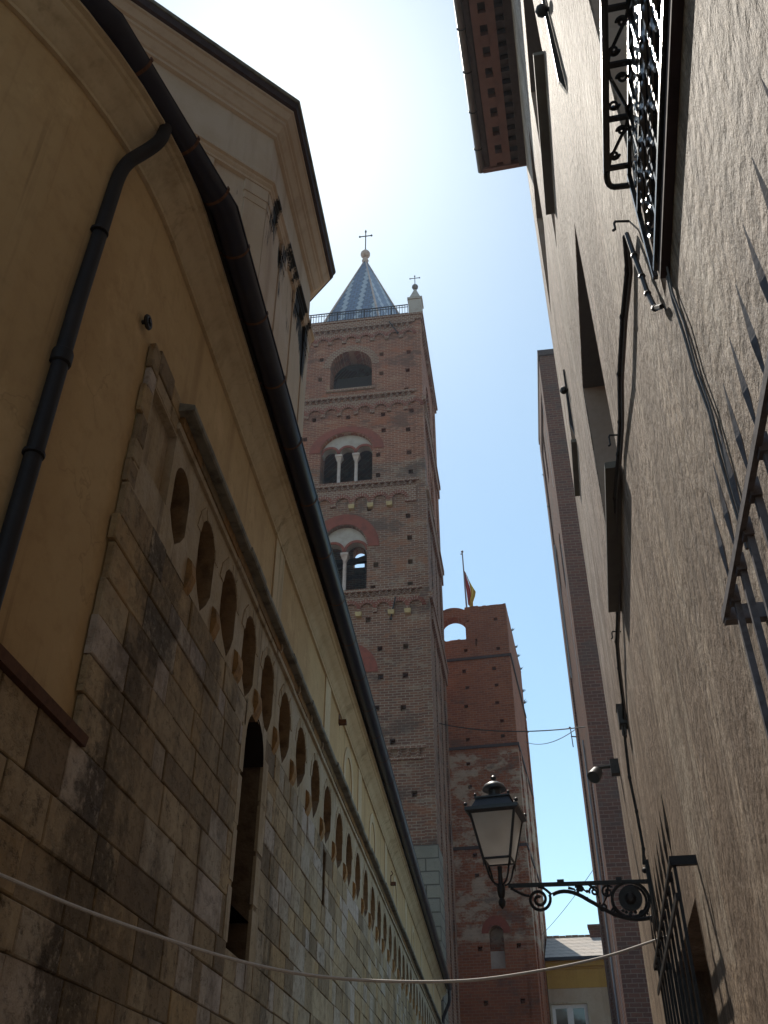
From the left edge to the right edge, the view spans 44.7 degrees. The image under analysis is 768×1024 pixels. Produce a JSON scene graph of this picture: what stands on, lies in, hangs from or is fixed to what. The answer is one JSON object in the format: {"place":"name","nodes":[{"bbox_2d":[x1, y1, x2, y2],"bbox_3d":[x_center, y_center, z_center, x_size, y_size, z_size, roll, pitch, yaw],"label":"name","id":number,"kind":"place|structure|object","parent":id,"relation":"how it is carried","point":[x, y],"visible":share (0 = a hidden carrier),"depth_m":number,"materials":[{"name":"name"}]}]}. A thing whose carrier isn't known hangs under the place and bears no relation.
{"place":"outdoors","nodes":[
{"label":"outdoors","id":0,"kind":"place"},
{"bbox_2d":[155,0,598,936],"label":"sky","id":1,"kind":"structure","parent":0,"point":[379,86],"materials":[{"name":"blue"}]},
{"bbox_2d":[302,230,460,1023],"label":"bell tower","id":2,"kind":"structure","parent":0,"point":[369,428],"depth_m":58.42,"materials":[{"name":"brick"}]},
{"bbox_2d":[322,435,371,482],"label":"triple window","id":3,"kind":"structure","parent":2,"relation":"in","point":[354,444],"depth_m":61.79,"materials":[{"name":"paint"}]},
{"bbox_2d":[329,528,366,589],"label":"double window","id":4,"kind":"structure","parent":2,"relation":"in","point":[344,539],"depth_m":57.38,"materials":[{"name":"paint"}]},
{"bbox_2d":[544,924,611,1023],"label":"yellow house","id":5,"kind":"structure","parent":0,"point":[577,994],"depth_m":57.35,"materials":[{"name":"paint"}]},
{"bbox_2d":[552,1004,588,1023],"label":"window frame","id":6,"kind":"structure","parent":5,"relation":"in","point":[565,1013],"depth_m":56.55,"materials":[{"name":"white wood"}]},
{"label":"street","id":7,"kind":"structure","parent":0,"visible":0},
{"bbox_2d":[0,0,451,1023],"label":"church","id":8,"kind":"structure","parent":7,"relation":"on","point":[192,748],"depth_m":7.29,"materials":[{"name":"paint"}]},
{"bbox_2d":[141,314,151,329],"bbox_3d":[-1.805,-1.422,7.007,0.113,0.121,0.124,-3,-36,5],"label":"iron ring","id":9,"kind":"object","parent":8,"relation":"attached to","point":[147,321],"visible":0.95,"depth_m":6.98,"materials":[{"name":"black metal"}]},
{"bbox_2d":[343,747,352,798],"bbox_3d":[-0.625,4.713,16.362,0.020,1.150,1.200,-3,-36,5],"label":"blocked window","id":10,"kind":"structure","parent":8,"relation":"in","point":[347,754],"depth_m":16.60,"materials":[{"name":"paint"}]},
{"bbox_2d":[369,813,375,855],"bbox_3d":[-0.239,6.852,19.356,0.020,1.150,1.200,-3,-36,5],"label":"blocked window","id":11,"kind":"structure","parent":8,"relation":"in","point":[371,821],"depth_m":19.58,"materials":[{"name":"paint"}]},
{"bbox_2d":[393,876,397,911],"bbox_3d":[0.284,9.742,23.402,0.020,1.150,1.200,-3,-36,5],"label":"blocked window","id":12,"kind":"structure","parent":8,"relation":"in","point":[394,879],"depth_m":23.75,"materials":[{"name":"paint"}]},
{"bbox_2d":[411,925,414,952],"bbox_3d":[0.880,13.037,28.015,0.020,1.150,1.200,-3,-36,5],"label":"blocked window","id":13,"kind":"structure","parent":8,"relation":"in","point":[412,932],"depth_m":27.97,"materials":[{"name":"paint"}]},
{"bbox_2d":[443,603,550,1023],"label":"ruined tower","id":14,"kind":"structure","parent":7,"relation":"on","point":[484,688],"depth_m":59.08,"materials":[{"name":"brick"}]},
{"bbox_2d":[461,550,475,606],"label":"flagpole","id":15,"kind":"object","parent":14,"relation":"on","point":[471,593],"visible":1,"depth_m":68.45,"materials":[{"name":"multicoloured fabric"}]},
{"bbox_2d":[537,349,652,1023],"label":"brick tower","id":16,"kind":"structure","parent":7,"relation":"on","point":[628,992],"depth_m":41.16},
{"bbox_2d":[439,723,584,731],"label":"overhead wire","id":17,"kind":"object","parent":16,"relation":"attached to","point":[516,731],"visible":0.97,"depth_m":45.56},
{"bbox_2d":[526,730,574,744],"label":"overhead wire","id":18,"kind":"object","parent":16,"relation":"attached to","point":[552,741],"visible":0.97,"depth_m":55.05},
{"bbox_2d":[548,870,592,927],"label":"overhead wire","id":19,"kind":"object","parent":16,"relation":"attached to","point":[569,902],"visible":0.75,"depth_m":49.07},
{"bbox_2d":[453,0,767,1023],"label":"stucco house","id":20,"kind":"structure","parent":7,"relation":"on","point":[697,742],"depth_m":4.33,"materials":[{"name":"paint"}]},
{"bbox_2d":[0,873,666,983],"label":"hanging wire","id":21,"kind":"object","parent":20,"relation":"attached to","point":[63,901],"visible":0.89,"depth_m":4.72,"materials":[{"name":"grey metal"}]},
{"bbox_2d":[463,775,658,928],"bbox_3d":[1.541,2.992,8.331,1.557,1.415,0.506,-10,-37,14],"label":"street lantern","id":22,"kind":"object","parent":20,"relation":"attached to","point":[497,817],"visible":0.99,"depth_m":8.32,"materials":[{"name":"black metal"}]},
{"bbox_2d":[587,758,619,782],"bbox_3d":[2.645,3.128,11.253,0.399,0.268,0.195,-7,-36,10],"label":"floodlight","id":23,"kind":"object","parent":20,"relation":"attached to","point":[594,774],"visible":0.98,"depth_m":11.22,"materials":[{"name":"plastic"}]},
{"bbox_2d":[608,434,616,446],"bbox_3d":[1.455,-0.451,5.842,0.116,0.095,0.015,-4,-36,5],"label":"wall hook","id":24,"kind":"object","parent":20,"relation":"attached to","point":[609,445],"depth_m":5.85,"materials":[{"name":"black metal"}]},
{"bbox_2d":[612,220,628,231],"bbox_3d":[1.091,-1.310,4.264,0.105,0.071,0.015,-4,-36,5],"label":"wall hook","id":25,"kind":"object","parent":20,"relation":"attached to","point":[617,221],"depth_m":4.27,"materials":[{"name":"black metal"}]},
{"bbox_2d":[616,704,627,735],"bbox_3d":[2.232,1.961,8.723,0.087,0.291,0.170,-7,-36,10],"label":"junction box","id":26,"kind":"object","parent":20,"relation":"attached to","point":[621,722],"visible":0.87,"depth_m":8.66,"materials":[{"name":"plastic"}]},
{"bbox_2d":[612,235,644,864],"bbox_3d":[1.681,0.754,6.291,0.062,1.649,5.848,-7,-36,9],"label":"wall cable","id":27,"kind":"object","parent":20,"relation":"attached to","point":[627,286],"depth_m":5.66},
{"bbox_2d":[600,0,668,279],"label":"window guard","id":28,"kind":"object","parent":20,"relation":"attached to","point":[647,43],"visible":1,"depth_m":3.30,"materials":[{"name":"black metal"}]},
{"bbox_2d":[625,232,663,311],"bbox_3d":[1.058,-1.004,3.838,0.034,0.791,0.299,-6,-36,8],"label":"wall cable","id":29,"kind":"object","parent":20,"relation":"attached to","point":[647,291],"depth_m":3.84,"materials":[{"name":"black metal"}]},
{"bbox_2d":[649,794,703,1023],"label":"window grille","id":30,"kind":"object","parent":20,"relation":"attached to","point":[673,862],"depth_m":5.19,"materials":[{"name":"black metal"}]},
{"bbox_2d":[666,266,748,549],"bbox_3d":[1.000,-0.378,2.938,0.010,1.231,0.134,-7,-36,9],"label":"wall cable","id":31,"kind":"object","parent":20,"relation":"attached to","point":[707,404],"depth_m":2.88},
{"bbox_2d":[708,79,767,739],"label":"window grille","id":32,"kind":"object","parent":20,"relation":"attached to","point":[734,611],"depth_m":2.14,"materials":[{"name":"metal"}]}
]}

